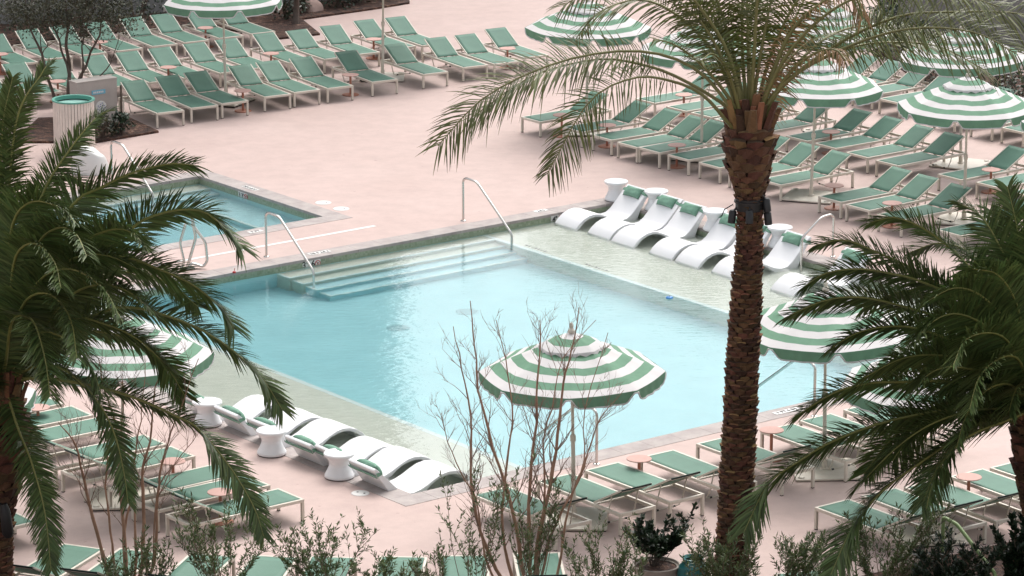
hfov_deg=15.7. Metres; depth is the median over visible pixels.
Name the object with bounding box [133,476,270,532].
sun lounger
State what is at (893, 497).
sun lounger
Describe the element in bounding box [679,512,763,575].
oleander shrub
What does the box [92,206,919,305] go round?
pool basin
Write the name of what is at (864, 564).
oleander shrub
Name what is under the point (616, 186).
drum table
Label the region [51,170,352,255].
pool coping
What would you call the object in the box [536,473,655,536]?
sun lounger
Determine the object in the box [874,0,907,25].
shrub
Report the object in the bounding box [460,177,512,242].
pool handrail
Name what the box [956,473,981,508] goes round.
side table
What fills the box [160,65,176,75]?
side table
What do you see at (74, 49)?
sun lounger
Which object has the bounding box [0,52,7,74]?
side table
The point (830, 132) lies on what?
side table
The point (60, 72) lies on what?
sun lounger
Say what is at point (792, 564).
oleander shrub
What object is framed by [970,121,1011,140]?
sun lounger
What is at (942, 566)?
oleander shrub
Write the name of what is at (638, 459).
side table
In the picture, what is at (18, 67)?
sun lounger
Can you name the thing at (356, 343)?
pool water
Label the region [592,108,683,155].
sun lounger
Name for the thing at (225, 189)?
pool basin
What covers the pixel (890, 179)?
sun lounger
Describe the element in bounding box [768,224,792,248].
drum table
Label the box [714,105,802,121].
sun lounger
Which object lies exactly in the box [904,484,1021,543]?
sun lounger
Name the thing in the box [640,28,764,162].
striped parasol
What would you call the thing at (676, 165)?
side table
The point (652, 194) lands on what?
drum table
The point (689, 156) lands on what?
sun lounger
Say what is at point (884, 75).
sun lounger
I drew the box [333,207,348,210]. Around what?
skimmer lid
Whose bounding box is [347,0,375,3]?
shrub
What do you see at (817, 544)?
oleander shrub
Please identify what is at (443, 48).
sun lounger
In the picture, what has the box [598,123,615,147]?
side table
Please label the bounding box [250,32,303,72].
sun lounger
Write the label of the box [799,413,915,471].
sun lounger
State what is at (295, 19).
post
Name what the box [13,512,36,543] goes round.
sun lounger
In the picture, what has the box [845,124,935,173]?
sun lounger
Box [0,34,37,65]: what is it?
sun lounger
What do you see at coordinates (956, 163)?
striped parasol
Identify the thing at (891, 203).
side table
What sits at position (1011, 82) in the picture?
shrub
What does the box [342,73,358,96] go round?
side table
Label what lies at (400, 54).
sun lounger
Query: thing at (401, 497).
pool coping
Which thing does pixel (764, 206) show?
palm spotlights
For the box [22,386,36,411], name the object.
striped parasol
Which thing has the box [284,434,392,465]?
pool chaise
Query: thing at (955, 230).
sun lounger
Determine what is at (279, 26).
planting bed
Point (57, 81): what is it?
side table
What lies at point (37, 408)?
side table
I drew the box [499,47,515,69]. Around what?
side table
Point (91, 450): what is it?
sun lounger
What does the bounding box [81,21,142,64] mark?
sun lounger
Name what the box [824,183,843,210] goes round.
side table
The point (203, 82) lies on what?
sun lounger
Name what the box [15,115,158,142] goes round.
planting bed
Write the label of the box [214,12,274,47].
sun lounger
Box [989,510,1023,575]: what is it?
hedge shrub
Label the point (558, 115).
side table
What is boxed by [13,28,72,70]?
sun lounger
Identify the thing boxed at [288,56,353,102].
sun lounger
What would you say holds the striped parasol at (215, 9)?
on the deck
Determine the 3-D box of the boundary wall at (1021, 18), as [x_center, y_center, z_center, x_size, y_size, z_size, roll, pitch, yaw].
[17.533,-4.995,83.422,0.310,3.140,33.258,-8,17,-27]
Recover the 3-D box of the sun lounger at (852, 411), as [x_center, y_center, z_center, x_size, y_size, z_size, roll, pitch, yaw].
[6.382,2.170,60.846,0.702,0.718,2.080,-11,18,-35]
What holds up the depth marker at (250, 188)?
on the pool coping at (322, 215)
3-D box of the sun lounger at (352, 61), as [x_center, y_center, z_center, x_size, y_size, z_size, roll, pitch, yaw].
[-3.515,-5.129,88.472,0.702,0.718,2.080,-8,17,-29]
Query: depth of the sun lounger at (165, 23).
93.43 m
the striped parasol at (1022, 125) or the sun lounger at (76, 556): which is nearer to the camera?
the sun lounger at (76, 556)
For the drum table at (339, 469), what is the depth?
58.86 m
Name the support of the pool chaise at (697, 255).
on the pool basin at (227, 278)
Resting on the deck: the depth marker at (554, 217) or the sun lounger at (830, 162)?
the sun lounger at (830, 162)
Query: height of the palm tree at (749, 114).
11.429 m
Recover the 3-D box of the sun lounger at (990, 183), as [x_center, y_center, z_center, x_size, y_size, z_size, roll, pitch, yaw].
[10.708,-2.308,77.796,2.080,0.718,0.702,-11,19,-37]
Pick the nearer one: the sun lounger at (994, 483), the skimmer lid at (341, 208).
the sun lounger at (994, 483)
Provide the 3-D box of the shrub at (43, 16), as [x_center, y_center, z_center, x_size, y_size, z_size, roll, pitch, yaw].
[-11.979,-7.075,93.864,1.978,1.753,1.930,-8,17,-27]
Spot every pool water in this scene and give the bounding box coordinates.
[42,182,309,247]
[91,210,938,490]
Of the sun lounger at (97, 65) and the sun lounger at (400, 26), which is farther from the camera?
the sun lounger at (400, 26)
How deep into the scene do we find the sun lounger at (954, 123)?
84.69 m
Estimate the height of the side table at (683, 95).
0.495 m
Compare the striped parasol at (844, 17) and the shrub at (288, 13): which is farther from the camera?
the shrub at (288, 13)
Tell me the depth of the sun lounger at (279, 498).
56.52 m
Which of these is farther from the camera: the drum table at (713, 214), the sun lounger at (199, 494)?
the drum table at (713, 214)
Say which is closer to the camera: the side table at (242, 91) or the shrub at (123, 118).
the shrub at (123, 118)
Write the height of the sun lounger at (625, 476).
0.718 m
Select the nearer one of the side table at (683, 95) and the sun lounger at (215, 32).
the side table at (683, 95)
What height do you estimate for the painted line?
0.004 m
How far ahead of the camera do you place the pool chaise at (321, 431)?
61.33 m
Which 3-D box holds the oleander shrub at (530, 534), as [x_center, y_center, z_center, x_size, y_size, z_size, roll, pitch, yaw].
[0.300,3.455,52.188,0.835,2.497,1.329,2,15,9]
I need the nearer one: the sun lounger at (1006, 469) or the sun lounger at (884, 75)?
the sun lounger at (1006, 469)
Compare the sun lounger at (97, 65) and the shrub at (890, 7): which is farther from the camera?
the shrub at (890, 7)
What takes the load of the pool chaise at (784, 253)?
on the pool basin at (227, 278)
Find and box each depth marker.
[238,191,247,197]
[241,185,258,190]
[248,230,262,232]
[303,259,320,266]
[308,250,331,254]
[551,215,559,220]
[772,407,799,414]
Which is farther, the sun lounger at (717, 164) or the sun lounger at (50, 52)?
the sun lounger at (50, 52)
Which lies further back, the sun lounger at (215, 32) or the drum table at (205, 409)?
the sun lounger at (215, 32)
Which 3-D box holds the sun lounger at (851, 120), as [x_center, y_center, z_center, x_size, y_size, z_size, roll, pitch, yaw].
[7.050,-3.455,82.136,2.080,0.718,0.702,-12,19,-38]
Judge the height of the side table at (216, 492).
0.495 m
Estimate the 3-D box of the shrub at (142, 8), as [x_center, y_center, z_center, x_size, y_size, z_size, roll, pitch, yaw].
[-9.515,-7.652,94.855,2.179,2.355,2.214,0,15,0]
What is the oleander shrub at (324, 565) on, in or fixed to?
on the planting bed at (997, 568)
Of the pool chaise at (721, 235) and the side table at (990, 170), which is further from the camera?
the side table at (990, 170)
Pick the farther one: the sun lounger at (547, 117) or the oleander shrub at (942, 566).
the sun lounger at (547, 117)
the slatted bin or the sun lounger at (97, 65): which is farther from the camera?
the sun lounger at (97, 65)
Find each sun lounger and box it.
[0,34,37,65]
[0,62,62,108]
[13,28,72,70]
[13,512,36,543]
[13,543,104,575]
[30,405,93,435]
[32,395,63,411]
[34,418,120,445]
[35,434,166,488]
[41,59,77,90]
[47,26,107,68]
[60,548,162,575]
[61,446,195,502]
[78,54,132,87]
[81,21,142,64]
[108,464,244,519]
[112,50,165,88]
[117,16,177,59]
[118,79,184,128]
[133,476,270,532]
[144,553,235,575]
[146,46,197,83]
[150,13,209,56]
[153,74,218,122]
[165,488,304,547]
[180,42,232,87]
[181,70,248,118]
[182,12,243,51]
[212,38,262,69]
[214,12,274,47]
[227,64,290,111]
[236,555,297,575]
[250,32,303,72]
[253,60,320,106]
[283,29,337,73]
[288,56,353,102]
[301,556,356,575]
[316,24,379,65]
[332,50,397,96]
[350,19,415,61]
[375,556,427,575]
[384,16,429,59]
[384,43,447,88]
[421,36,487,81]
[441,555,488,575]
[454,33,518,76]
[472,487,591,550]
[482,27,548,71]
[512,552,567,575]
[521,90,611,136]
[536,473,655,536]
[562,100,654,147]
[584,462,704,522]
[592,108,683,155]
[617,114,709,162]
[635,73,717,116]
[639,119,723,168]
[641,449,757,498]
[666,83,746,117]
[667,141,725,175]
[691,93,778,120]
[696,438,814,495]
[698,136,791,183]
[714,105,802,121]
[728,142,821,187]
[760,424,876,482]
[769,150,853,201]
[774,107,835,132]
[775,571,821,575]
[785,108,874,151]
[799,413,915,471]
[814,115,903,158]
[814,499,940,564]
[818,166,914,218]
[843,407,958,452]
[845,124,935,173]
[845,173,940,221]
[846,54,881,85]
[851,70,933,109]
[861,487,986,552]
[867,59,907,92]
[875,131,964,176]
[877,183,974,237]
[878,76,958,117]
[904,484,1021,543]
[933,87,1017,132]
[936,199,1023,252]
[937,145,1023,190]
[950,468,1019,503]
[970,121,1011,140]
[975,173,1023,198]
[990,462,1015,478]
[1000,125,1023,147]
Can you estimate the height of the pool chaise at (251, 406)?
0.729 m
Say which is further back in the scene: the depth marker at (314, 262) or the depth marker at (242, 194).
the depth marker at (242, 194)
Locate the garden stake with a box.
[120,85,124,123]
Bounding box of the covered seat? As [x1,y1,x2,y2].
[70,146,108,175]
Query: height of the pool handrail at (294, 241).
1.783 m
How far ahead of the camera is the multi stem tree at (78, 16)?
84.97 m
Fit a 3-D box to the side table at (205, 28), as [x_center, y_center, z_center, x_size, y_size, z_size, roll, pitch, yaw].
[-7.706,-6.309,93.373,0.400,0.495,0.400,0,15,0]
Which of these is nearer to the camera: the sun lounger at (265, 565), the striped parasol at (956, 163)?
the sun lounger at (265, 565)
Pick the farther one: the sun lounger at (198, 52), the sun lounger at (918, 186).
the sun lounger at (198, 52)
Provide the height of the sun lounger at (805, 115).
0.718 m
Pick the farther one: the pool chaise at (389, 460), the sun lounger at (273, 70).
the sun lounger at (273, 70)
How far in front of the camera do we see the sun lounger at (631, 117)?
83.17 m
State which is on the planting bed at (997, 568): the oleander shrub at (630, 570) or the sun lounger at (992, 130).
the oleander shrub at (630, 570)
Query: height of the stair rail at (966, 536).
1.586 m
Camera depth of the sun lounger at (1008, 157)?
78.61 m
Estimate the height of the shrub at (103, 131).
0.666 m
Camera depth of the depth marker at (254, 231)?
74.72 m
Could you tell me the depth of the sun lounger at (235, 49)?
90.37 m
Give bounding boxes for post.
[292,0,298,23]
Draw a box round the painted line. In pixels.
[159,225,375,265]
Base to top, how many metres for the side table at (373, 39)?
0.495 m
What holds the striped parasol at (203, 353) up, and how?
on the deck
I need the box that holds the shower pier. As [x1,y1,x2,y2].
[69,75,117,123]
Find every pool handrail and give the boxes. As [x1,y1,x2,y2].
[110,141,153,202]
[179,219,208,270]
[263,212,314,279]
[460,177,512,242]
[534,406,599,464]
[759,362,816,416]
[800,214,835,269]
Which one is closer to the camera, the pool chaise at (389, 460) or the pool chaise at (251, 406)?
the pool chaise at (389, 460)
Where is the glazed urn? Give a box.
[677,554,705,575]
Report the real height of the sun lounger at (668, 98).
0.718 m
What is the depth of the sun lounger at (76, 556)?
54.07 m
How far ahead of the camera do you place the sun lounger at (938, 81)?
86.09 m
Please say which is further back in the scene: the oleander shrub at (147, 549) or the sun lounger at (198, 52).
the sun lounger at (198, 52)
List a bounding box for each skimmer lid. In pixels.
[315,201,330,204]
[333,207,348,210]
[351,490,369,495]
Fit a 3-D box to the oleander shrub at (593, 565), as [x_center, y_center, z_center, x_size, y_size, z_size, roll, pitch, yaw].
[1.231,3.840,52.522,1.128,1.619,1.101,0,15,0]
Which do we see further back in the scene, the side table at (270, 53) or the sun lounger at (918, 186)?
the side table at (270, 53)
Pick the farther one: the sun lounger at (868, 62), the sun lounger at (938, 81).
the sun lounger at (868, 62)
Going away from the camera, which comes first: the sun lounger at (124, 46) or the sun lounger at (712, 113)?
the sun lounger at (712, 113)
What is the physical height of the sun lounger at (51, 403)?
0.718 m
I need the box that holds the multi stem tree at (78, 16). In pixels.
[0,0,152,97]
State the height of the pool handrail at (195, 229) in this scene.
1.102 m
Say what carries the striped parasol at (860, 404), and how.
on the deck
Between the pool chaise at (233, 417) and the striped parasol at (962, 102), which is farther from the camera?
the striped parasol at (962, 102)
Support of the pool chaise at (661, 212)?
on the pool basin at (227, 278)
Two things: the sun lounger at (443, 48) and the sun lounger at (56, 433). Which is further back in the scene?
the sun lounger at (443, 48)
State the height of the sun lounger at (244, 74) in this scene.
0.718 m
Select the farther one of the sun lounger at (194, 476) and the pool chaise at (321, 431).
the pool chaise at (321, 431)
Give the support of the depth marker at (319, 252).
on the pool coping at (401, 497)
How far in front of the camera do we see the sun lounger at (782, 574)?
53.49 m
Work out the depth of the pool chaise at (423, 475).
58.94 m
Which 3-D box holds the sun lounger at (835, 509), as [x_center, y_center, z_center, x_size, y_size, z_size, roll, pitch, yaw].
[5.505,3.487,55.860,0.702,0.718,2.080,-11,18,-36]
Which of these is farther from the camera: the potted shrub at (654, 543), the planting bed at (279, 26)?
the planting bed at (279, 26)
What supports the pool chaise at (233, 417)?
on the pool basin at (227, 278)
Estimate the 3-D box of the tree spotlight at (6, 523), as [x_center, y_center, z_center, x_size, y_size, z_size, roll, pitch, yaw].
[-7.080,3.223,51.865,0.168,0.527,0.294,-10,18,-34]
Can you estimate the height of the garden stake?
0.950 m
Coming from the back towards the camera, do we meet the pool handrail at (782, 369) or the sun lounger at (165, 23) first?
the sun lounger at (165, 23)
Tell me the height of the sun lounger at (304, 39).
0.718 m
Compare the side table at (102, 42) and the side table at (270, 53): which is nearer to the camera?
the side table at (270, 53)
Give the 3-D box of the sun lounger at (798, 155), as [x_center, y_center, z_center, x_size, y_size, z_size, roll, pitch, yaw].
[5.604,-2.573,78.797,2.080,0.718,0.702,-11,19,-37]
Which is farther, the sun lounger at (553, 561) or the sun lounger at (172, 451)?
the sun lounger at (172, 451)
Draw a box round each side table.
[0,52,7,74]
[32,404,49,415]
[50,79,65,102]
[92,40,108,60]
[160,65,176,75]
[160,457,185,472]
[198,26,213,47]
[207,488,233,525]
[234,89,251,112]
[263,52,278,60]
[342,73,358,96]
[366,37,381,59]
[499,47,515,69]
[553,113,569,137]
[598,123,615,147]
[626,455,651,490]
[668,143,685,168]
[675,93,692,116]
[759,426,783,461]
[822,129,839,154]
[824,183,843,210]
[882,200,901,228]
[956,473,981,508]
[981,167,1000,193]
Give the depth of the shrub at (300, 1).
97.65 m
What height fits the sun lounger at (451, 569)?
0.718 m
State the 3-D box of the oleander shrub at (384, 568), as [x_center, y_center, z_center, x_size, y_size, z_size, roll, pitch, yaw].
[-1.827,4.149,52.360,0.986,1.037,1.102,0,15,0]
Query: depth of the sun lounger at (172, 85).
85.86 m
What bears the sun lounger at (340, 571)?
on the deck
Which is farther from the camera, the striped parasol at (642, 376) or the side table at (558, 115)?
the side table at (558, 115)
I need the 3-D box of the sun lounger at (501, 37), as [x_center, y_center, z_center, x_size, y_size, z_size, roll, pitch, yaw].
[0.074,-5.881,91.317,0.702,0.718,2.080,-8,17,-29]
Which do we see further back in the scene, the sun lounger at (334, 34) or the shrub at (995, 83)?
the sun lounger at (334, 34)
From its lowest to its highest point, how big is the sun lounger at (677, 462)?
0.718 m
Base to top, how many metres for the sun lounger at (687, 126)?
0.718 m
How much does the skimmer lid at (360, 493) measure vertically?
0.015 m
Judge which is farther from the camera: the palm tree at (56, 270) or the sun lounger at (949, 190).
the sun lounger at (949, 190)
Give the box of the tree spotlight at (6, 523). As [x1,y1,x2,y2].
[0,503,13,537]
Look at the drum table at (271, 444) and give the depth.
60.05 m
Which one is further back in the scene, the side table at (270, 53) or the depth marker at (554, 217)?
the side table at (270, 53)
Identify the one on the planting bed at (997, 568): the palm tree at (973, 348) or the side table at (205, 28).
the palm tree at (973, 348)
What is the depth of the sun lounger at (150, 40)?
92.88 m
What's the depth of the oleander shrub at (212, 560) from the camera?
52.58 m
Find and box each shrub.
[0,0,69,40]
[48,0,120,37]
[94,113,118,137]
[97,552,136,575]
[104,0,164,31]
[108,109,136,133]
[119,525,177,575]
[164,486,275,575]
[264,506,379,575]
[271,0,310,19]
[299,0,312,11]
[321,0,354,9]
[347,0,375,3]
[348,546,416,575]
[403,528,453,575]
[435,465,518,575]
[502,451,566,575]
[560,510,638,575]
[607,531,648,575]
[622,501,698,567]
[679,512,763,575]
[770,529,831,575]
[806,529,863,575]
[836,499,956,575]
[852,1,912,65]
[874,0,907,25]
[877,17,937,74]
[910,526,1011,575]
[920,34,942,84]
[975,70,1023,95]
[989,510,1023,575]
[998,68,1023,96]
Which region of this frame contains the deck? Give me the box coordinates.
[0,0,1023,575]
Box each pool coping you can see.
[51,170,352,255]
[101,198,910,505]
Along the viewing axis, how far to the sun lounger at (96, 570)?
53.71 m
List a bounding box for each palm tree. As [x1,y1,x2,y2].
[0,56,299,575]
[415,0,1023,575]
[727,171,1023,575]
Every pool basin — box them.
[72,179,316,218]
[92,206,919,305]
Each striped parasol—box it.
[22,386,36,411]
[51,305,214,510]
[162,0,282,107]
[361,0,404,81]
[478,322,666,531]
[524,0,651,136]
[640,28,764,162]
[757,54,883,204]
[760,281,914,481]
[765,0,892,140]
[840,354,968,547]
[897,69,1023,225]
[898,21,1023,169]
[1020,120,1023,131]
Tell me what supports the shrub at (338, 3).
on the planting bed at (279, 26)
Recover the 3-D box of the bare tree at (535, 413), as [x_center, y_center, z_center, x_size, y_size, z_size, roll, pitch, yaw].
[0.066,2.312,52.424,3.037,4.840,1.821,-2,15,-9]
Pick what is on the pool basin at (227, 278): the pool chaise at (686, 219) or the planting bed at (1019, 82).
the pool chaise at (686, 219)
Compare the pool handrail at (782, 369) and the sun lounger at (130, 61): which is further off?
the sun lounger at (130, 61)
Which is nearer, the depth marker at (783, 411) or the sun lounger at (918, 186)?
the depth marker at (783, 411)
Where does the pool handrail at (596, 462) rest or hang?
on the deck
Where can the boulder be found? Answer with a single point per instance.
(316, 5)
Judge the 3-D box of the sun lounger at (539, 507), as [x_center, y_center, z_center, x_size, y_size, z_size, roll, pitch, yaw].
[0.296,3.330,56.456,0.702,0.718,2.080,-11,18,-36]
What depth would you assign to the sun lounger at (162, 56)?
89.32 m
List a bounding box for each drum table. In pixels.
[192,397,221,427]
[256,425,286,457]
[324,448,354,480]
[604,178,627,201]
[644,188,667,210]
[703,207,727,231]
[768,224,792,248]
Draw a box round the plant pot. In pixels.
[632,556,679,575]
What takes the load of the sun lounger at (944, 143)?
on the deck
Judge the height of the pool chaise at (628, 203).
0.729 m
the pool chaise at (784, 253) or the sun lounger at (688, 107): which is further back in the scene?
the sun lounger at (688, 107)
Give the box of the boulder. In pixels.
[300,0,323,11]
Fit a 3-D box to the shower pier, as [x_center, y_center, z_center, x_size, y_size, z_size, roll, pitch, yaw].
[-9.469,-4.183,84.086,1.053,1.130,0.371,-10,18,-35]
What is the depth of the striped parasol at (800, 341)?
57.92 m
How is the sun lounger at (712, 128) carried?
on the deck
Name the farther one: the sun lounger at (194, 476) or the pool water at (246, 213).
the pool water at (246, 213)
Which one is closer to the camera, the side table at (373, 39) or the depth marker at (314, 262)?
the depth marker at (314, 262)
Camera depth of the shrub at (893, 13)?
91.72 m
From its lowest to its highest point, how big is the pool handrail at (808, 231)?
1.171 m
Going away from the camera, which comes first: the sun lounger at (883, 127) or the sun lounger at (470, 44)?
the sun lounger at (883, 127)
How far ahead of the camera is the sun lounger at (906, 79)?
86.98 m
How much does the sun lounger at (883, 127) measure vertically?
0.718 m
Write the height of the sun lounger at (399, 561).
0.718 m
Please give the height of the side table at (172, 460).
0.495 m
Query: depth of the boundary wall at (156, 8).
97.27 m
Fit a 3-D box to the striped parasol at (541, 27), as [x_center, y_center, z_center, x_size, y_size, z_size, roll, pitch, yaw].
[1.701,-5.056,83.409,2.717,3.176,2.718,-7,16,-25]
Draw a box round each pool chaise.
[185,392,289,421]
[213,405,321,435]
[246,417,365,446]
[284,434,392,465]
[315,444,431,476]
[348,458,469,493]
[556,184,647,228]
[588,193,683,238]
[612,201,707,246]
[650,212,736,258]
[676,224,770,266]
[712,230,811,276]
[771,247,871,295]
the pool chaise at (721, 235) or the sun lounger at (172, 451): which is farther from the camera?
the pool chaise at (721, 235)
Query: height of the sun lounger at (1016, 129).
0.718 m
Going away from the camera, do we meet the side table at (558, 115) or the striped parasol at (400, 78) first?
the side table at (558, 115)
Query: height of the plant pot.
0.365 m
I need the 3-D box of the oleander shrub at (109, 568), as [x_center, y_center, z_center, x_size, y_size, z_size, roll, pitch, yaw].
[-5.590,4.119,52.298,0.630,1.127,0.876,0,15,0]
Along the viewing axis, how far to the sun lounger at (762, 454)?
58.84 m
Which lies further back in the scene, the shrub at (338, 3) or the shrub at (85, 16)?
the shrub at (338, 3)
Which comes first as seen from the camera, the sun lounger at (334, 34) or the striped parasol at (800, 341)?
the striped parasol at (800, 341)
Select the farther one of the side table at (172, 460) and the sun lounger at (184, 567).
the side table at (172, 460)
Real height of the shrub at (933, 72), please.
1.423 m
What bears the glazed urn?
on the deck
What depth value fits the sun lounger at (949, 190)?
75.29 m
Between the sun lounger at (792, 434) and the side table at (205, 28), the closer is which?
the sun lounger at (792, 434)
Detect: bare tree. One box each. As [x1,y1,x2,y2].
[53,331,201,575]
[414,283,632,575]
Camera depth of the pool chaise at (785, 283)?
71.01 m
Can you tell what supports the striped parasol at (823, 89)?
on the deck
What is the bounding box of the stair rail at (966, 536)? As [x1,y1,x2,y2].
[941,516,996,575]
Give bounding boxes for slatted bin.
[51,94,94,156]
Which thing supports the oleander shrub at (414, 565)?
on the planting bed at (997, 568)
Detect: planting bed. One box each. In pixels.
[0,0,409,45]
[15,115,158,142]
[863,542,1008,575]
[870,18,1023,97]
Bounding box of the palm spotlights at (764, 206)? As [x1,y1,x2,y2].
[721,195,771,224]
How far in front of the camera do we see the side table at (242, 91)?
85.84 m
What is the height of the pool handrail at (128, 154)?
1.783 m
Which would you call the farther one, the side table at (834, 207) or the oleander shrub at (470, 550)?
the side table at (834, 207)
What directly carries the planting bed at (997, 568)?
on the deck
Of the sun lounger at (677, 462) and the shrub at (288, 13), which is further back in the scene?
the shrub at (288, 13)
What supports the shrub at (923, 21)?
on the planting bed at (1019, 82)
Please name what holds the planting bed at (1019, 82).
on the deck
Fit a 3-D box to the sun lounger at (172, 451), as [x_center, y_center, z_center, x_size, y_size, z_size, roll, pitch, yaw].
[-6.055,2.761,58.608,2.080,0.718,0.702,-12,19,-37]
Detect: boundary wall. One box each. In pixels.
[0,0,324,23]
[878,0,1023,51]
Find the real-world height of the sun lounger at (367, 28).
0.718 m
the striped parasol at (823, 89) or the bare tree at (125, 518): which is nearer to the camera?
the bare tree at (125, 518)
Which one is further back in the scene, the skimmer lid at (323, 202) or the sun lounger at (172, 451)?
the skimmer lid at (323, 202)
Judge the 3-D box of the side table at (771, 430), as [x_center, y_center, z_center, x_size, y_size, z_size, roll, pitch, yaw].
[4.188,2.523,59.947,0.400,0.495,0.400,0,15,0]
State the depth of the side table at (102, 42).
91.53 m
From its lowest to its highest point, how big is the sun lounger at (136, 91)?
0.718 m
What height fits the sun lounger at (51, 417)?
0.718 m

